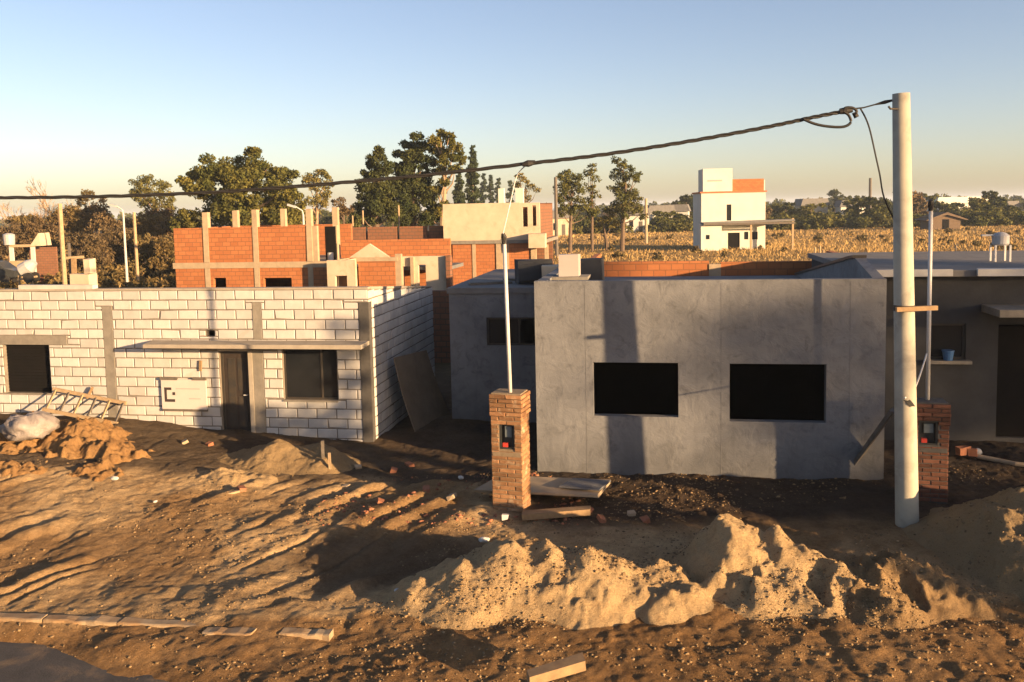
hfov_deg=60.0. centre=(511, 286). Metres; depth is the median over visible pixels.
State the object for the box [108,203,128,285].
street lamp
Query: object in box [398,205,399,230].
wooden post
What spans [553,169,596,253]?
slim tree
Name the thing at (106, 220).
scrub bush
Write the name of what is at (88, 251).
scrub bush
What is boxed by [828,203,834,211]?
tree
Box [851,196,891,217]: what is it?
tree
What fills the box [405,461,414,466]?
loose brick
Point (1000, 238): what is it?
water tank
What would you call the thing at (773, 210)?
tree
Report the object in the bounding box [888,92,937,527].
street pole
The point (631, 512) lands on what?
loose brick
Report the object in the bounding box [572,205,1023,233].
undergrowth
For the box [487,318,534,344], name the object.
window
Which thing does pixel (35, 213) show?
bare tree
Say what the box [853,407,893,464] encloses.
timber prop
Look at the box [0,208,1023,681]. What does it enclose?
ground
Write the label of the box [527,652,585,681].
wooden plank
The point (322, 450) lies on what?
wooden stake
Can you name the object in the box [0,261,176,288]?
undergrowth
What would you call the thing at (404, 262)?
gabled house
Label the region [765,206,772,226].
tree
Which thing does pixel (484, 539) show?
white litter
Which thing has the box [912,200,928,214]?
tree
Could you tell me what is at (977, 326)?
corner house
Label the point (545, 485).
concrete slab
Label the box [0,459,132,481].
earth heap
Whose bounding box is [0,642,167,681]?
road
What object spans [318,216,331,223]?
tree
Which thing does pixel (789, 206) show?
tree
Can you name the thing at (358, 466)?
loose brick
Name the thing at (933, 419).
meter pillar
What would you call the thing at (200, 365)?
wooden lath
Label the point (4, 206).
bare tree
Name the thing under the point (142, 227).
scrub bush
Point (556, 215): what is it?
utility pole
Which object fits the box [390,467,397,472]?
loose brick
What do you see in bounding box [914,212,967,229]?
gabled hut
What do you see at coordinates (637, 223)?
house
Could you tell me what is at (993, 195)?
tree
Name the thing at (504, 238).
service pipe
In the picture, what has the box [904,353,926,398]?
tie cable
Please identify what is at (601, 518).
loose brick
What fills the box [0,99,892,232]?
overhead cable
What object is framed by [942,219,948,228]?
door
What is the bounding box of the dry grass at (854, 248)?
[5,224,1023,288]
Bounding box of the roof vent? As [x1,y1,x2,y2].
[552,254,590,279]
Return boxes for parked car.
[0,261,21,283]
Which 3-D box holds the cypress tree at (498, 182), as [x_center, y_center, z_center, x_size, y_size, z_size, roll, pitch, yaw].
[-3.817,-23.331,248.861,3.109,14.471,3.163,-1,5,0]
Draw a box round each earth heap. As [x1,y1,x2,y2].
[0,411,153,463]
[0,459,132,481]
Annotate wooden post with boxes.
[362,210,363,226]
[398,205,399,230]
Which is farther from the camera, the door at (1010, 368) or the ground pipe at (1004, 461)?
the door at (1010, 368)
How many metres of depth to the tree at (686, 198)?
230.15 m
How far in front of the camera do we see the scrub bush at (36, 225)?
83.37 m
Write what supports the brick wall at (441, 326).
on the ground at (362, 570)
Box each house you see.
[0,286,434,441]
[173,207,352,287]
[327,238,463,289]
[443,188,557,284]
[447,255,886,479]
[552,210,572,235]
[625,208,650,232]
[644,205,675,220]
[674,204,690,217]
[692,168,794,250]
[795,198,829,212]
[808,250,1023,442]
[833,200,865,214]
[925,196,988,210]
[1007,201,1020,206]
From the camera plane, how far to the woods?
445.58 m
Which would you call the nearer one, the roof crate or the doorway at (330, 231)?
the roof crate
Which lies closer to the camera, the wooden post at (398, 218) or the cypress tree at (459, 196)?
the wooden post at (398, 218)
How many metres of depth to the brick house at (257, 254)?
39.53 m
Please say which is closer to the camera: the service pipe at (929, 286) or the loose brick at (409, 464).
the service pipe at (929, 286)
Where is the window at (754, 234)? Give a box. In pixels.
[752,232,757,238]
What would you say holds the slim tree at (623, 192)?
on the ground at (362, 570)
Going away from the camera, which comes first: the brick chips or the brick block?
the brick chips
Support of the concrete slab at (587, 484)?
on the concrete slab at (545, 485)
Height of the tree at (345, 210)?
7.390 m
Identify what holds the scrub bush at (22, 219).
on the ground at (362, 570)
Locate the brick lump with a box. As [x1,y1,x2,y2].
[955,445,976,456]
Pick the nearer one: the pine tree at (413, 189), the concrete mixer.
the concrete mixer
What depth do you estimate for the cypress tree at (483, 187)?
248.06 m
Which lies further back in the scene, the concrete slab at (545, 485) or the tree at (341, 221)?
the tree at (341, 221)
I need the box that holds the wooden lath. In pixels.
[199,360,201,370]
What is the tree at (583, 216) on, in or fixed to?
on the ground at (362, 570)
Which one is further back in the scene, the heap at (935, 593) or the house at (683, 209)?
the house at (683, 209)
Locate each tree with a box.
[0,192,62,231]
[0,204,25,258]
[25,176,73,250]
[127,174,177,213]
[167,146,316,230]
[301,168,334,223]
[318,210,330,222]
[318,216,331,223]
[329,214,360,224]
[331,197,353,223]
[345,144,402,226]
[382,214,403,226]
[384,131,440,227]
[420,128,467,225]
[452,173,465,203]
[464,145,481,203]
[479,173,487,202]
[486,174,495,202]
[494,177,501,202]
[505,180,514,202]
[512,173,540,202]
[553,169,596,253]
[559,206,580,220]
[575,211,588,220]
[582,163,601,251]
[593,213,620,250]
[602,155,648,251]
[651,210,683,225]
[671,194,692,214]
[765,201,776,213]
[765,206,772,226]
[772,202,795,214]
[783,208,802,218]
[800,202,826,216]
[828,189,851,211]
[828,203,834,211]
[841,198,867,214]
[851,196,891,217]
[912,190,926,213]
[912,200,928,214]
[918,193,941,197]
[925,196,955,211]
[937,207,959,215]
[951,202,960,211]
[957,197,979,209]
[966,201,995,212]
[972,190,1007,208]
[974,198,991,207]
[981,199,1021,210]
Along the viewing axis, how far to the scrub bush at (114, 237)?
75.48 m
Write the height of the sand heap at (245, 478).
0.342 m
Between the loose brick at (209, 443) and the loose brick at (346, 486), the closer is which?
the loose brick at (346, 486)
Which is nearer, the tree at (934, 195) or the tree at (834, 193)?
the tree at (934, 195)
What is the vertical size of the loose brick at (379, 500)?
0.123 m
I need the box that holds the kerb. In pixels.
[0,613,333,641]
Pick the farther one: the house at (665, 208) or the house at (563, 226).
the house at (665, 208)
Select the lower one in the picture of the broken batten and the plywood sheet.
the broken batten
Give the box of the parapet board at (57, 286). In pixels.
[18,285,97,288]
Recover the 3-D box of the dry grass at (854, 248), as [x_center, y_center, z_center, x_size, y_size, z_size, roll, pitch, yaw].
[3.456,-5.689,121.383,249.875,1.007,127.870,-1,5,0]
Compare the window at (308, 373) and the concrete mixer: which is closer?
the window at (308, 373)
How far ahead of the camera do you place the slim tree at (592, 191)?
101.36 m
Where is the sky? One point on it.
(98, 96)
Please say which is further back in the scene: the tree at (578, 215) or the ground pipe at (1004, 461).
the tree at (578, 215)
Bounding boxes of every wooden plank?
[522,505,590,520]
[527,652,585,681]
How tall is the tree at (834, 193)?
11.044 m
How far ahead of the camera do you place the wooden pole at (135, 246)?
65.85 m
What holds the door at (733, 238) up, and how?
in the white house at (728, 211)
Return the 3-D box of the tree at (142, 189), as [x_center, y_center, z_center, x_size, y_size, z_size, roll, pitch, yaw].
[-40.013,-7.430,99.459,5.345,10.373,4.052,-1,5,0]
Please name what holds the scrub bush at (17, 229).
on the ground at (362, 570)
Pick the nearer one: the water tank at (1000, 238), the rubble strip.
the rubble strip
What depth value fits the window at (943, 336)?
19.09 m
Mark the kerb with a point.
(327, 635)
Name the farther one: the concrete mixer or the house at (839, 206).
the house at (839, 206)
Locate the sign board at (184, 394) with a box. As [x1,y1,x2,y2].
[160,377,207,411]
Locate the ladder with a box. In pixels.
[42,387,126,423]
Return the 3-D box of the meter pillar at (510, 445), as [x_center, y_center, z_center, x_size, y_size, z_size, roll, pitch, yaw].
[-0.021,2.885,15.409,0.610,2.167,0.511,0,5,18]
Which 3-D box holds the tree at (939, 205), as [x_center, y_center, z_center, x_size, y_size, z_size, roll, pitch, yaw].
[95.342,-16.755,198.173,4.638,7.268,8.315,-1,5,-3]
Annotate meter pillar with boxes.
[489,388,530,512]
[917,398,950,503]
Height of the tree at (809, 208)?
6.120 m
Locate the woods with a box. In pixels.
[0,193,1023,227]
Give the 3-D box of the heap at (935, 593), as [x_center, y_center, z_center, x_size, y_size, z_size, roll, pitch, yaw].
[5.245,3.894,11.892,2.352,0.578,2.268,-1,5,0]
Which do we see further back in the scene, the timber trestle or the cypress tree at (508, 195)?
the cypress tree at (508, 195)
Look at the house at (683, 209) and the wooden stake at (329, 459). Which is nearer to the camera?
the wooden stake at (329, 459)
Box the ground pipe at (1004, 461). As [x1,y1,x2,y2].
[976,454,1023,466]
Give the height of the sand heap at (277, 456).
0.582 m
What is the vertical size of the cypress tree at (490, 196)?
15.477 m
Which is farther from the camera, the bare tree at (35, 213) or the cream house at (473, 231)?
the bare tree at (35, 213)
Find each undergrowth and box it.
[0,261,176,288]
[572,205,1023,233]
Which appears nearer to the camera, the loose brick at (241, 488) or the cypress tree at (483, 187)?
the loose brick at (241, 488)
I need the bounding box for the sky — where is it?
[0,0,1023,218]
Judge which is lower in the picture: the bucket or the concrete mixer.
the bucket
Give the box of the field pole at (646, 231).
[645,198,647,243]
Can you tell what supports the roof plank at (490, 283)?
on the rendered house at (778, 377)
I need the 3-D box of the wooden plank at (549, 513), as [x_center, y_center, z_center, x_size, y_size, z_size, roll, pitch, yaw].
[0.751,3.817,14.982,1.234,0.105,0.249,-2,5,-9]
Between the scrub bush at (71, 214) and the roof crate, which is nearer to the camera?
the roof crate
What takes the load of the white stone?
on the ground at (362, 570)
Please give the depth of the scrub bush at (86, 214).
89.40 m
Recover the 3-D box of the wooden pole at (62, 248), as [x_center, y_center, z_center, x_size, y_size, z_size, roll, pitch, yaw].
[-21.227,-0.817,42.050,0.212,6.184,0.212,-3,5,-22]
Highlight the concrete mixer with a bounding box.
[17,259,39,284]
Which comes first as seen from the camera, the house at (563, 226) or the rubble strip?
the rubble strip
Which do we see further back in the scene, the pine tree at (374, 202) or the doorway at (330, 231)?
the pine tree at (374, 202)
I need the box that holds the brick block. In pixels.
[352,226,453,284]
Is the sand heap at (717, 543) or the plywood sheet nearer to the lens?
the sand heap at (717, 543)
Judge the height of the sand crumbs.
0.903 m
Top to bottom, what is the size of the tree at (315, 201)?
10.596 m
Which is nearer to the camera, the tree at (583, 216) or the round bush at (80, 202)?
the round bush at (80, 202)
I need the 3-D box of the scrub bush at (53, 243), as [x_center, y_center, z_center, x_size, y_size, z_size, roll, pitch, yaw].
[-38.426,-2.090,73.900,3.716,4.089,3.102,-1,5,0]
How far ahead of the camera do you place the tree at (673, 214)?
176.27 m
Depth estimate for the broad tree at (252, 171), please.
75.97 m
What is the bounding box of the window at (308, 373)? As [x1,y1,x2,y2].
[283,349,337,399]
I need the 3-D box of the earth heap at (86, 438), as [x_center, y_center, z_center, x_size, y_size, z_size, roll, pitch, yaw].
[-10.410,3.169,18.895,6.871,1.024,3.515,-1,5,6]
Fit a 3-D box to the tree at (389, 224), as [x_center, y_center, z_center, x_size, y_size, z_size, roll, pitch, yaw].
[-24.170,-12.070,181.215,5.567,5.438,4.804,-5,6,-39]
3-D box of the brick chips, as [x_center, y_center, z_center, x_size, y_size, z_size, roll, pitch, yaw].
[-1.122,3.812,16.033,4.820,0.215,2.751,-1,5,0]
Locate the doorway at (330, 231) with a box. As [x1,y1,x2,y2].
[325,226,336,259]
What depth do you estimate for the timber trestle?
43.95 m
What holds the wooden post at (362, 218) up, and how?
on the ground at (362, 570)
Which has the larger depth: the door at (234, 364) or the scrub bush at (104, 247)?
the scrub bush at (104, 247)
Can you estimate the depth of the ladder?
20.72 m
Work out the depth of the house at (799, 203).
233.83 m
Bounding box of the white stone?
[502,514,508,520]
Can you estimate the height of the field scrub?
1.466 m
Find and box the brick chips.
[306,472,583,527]
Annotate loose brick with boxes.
[205,441,213,445]
[236,485,245,491]
[341,484,349,488]
[354,464,361,468]
[376,497,384,503]
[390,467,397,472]
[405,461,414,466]
[446,492,456,500]
[596,514,605,522]
[627,510,635,515]
[639,515,649,523]
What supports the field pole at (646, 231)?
on the ground at (362, 570)
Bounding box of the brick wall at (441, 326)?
[432,290,450,362]
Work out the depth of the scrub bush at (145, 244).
73.48 m
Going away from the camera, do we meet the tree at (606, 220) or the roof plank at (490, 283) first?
the roof plank at (490, 283)
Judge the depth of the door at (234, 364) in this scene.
20.53 m
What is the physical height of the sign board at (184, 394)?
0.790 m
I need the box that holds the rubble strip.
[358,479,475,507]
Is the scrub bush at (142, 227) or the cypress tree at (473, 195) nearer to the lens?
the scrub bush at (142, 227)
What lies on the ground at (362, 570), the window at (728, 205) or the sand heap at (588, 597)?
the sand heap at (588, 597)
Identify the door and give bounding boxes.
[220,351,250,430]
[562,224,564,235]
[639,221,642,232]
[728,233,738,248]
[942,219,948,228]
[996,326,1023,436]
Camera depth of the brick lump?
17.72 m
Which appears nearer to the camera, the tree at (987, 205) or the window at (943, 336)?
the window at (943, 336)
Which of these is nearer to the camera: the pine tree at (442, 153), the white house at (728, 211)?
the pine tree at (442, 153)
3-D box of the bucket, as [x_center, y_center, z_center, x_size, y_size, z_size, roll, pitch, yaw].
[9.319,1.471,18.969,0.250,0.215,0.256,-1,5,0]
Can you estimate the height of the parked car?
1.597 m
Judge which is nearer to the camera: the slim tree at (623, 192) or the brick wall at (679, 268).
the brick wall at (679, 268)
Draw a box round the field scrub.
[553,226,1023,259]
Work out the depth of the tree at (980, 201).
203.02 m
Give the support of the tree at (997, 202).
on the ground at (362, 570)
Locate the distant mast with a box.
[868,178,871,208]
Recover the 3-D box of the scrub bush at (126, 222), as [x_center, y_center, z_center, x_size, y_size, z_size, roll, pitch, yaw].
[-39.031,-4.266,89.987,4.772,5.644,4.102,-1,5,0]
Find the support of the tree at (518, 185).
on the ground at (362, 570)
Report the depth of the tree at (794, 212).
184.95 m
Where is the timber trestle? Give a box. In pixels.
[66,243,83,274]
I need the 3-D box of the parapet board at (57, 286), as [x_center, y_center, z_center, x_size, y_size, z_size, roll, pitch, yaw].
[-10.771,0.012,21.035,1.971,0.112,0.208,0,5,9]
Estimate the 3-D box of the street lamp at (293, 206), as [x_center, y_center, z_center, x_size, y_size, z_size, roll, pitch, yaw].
[-13.276,-2.124,55.000,1.060,5.997,0.260,-1,5,0]
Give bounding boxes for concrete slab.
[474,476,609,497]
[559,478,610,490]
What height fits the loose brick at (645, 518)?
0.118 m
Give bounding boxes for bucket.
[942,349,954,360]
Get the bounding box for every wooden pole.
[58,204,66,284]
[132,212,139,282]
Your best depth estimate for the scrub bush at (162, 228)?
79.18 m
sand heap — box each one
[186,467,277,489]
[217,439,360,474]
[386,539,698,629]
[639,513,857,625]
[902,486,1023,602]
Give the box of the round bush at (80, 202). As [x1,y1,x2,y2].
[75,189,95,206]
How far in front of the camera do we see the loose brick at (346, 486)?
16.83 m
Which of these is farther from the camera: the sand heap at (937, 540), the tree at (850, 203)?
the tree at (850, 203)
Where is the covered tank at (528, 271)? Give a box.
[514,259,552,283]
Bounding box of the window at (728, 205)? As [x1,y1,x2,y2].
[727,204,730,220]
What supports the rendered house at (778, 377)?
on the ground at (362, 570)
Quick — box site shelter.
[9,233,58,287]
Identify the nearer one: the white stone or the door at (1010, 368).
the white stone
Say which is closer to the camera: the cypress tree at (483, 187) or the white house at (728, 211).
the white house at (728, 211)
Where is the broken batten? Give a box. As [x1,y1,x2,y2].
[228,490,239,493]
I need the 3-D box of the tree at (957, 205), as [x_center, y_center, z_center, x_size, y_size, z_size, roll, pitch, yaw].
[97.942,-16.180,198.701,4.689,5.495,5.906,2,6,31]
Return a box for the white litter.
[478,537,489,542]
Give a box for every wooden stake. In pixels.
[321,440,324,457]
[328,452,330,468]
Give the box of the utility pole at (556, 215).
[554,177,558,257]
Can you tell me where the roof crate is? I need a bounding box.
[581,257,604,279]
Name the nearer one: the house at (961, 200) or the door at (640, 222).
the door at (640, 222)
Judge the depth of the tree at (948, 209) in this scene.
182.36 m
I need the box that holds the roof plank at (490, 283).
[469,280,511,285]
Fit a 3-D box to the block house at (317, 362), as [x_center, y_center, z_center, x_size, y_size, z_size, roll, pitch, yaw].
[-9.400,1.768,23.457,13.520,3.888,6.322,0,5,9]
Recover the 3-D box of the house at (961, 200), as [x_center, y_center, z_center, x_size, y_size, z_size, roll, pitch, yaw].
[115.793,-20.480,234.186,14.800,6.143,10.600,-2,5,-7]
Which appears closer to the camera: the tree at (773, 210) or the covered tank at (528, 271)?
the covered tank at (528, 271)
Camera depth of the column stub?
23.49 m
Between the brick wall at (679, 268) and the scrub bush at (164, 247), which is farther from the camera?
the scrub bush at (164, 247)
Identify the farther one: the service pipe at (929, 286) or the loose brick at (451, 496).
the loose brick at (451, 496)
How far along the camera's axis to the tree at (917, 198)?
187.22 m
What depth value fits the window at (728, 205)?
100.71 m
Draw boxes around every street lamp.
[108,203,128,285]
[287,204,304,224]
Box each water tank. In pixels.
[2,233,14,244]
[981,232,1011,261]
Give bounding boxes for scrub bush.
[0,221,28,261]
[4,213,45,259]
[20,213,69,248]
[36,237,66,267]
[42,203,91,235]
[56,230,108,271]
[68,198,111,237]
[73,231,115,269]
[84,211,122,242]
[98,225,141,264]
[114,217,146,263]
[122,233,168,273]
[126,212,169,263]
[142,208,176,233]
[148,236,175,276]
[149,218,186,256]
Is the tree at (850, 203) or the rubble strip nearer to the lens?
the rubble strip
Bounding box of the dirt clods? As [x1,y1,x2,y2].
[0,459,1023,681]
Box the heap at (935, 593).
[837,550,996,629]
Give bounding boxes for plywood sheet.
[393,350,448,431]
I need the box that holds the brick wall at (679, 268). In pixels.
[591,251,838,276]
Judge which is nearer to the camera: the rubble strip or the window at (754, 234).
the rubble strip
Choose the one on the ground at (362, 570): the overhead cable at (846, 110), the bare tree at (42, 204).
the bare tree at (42, 204)
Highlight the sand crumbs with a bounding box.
[363,516,1022,631]
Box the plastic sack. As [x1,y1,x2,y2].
[0,411,59,441]
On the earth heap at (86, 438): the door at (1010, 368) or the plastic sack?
the plastic sack
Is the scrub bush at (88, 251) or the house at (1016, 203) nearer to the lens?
the scrub bush at (88, 251)
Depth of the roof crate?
21.00 m
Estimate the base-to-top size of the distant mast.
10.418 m
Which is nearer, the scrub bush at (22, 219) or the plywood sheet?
the plywood sheet
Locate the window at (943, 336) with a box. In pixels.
[931,324,964,358]
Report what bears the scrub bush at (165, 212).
on the ground at (362, 570)
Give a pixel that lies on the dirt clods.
(555, 620)
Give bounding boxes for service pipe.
[501,233,511,392]
[925,200,933,399]
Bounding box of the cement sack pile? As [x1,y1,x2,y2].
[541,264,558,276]

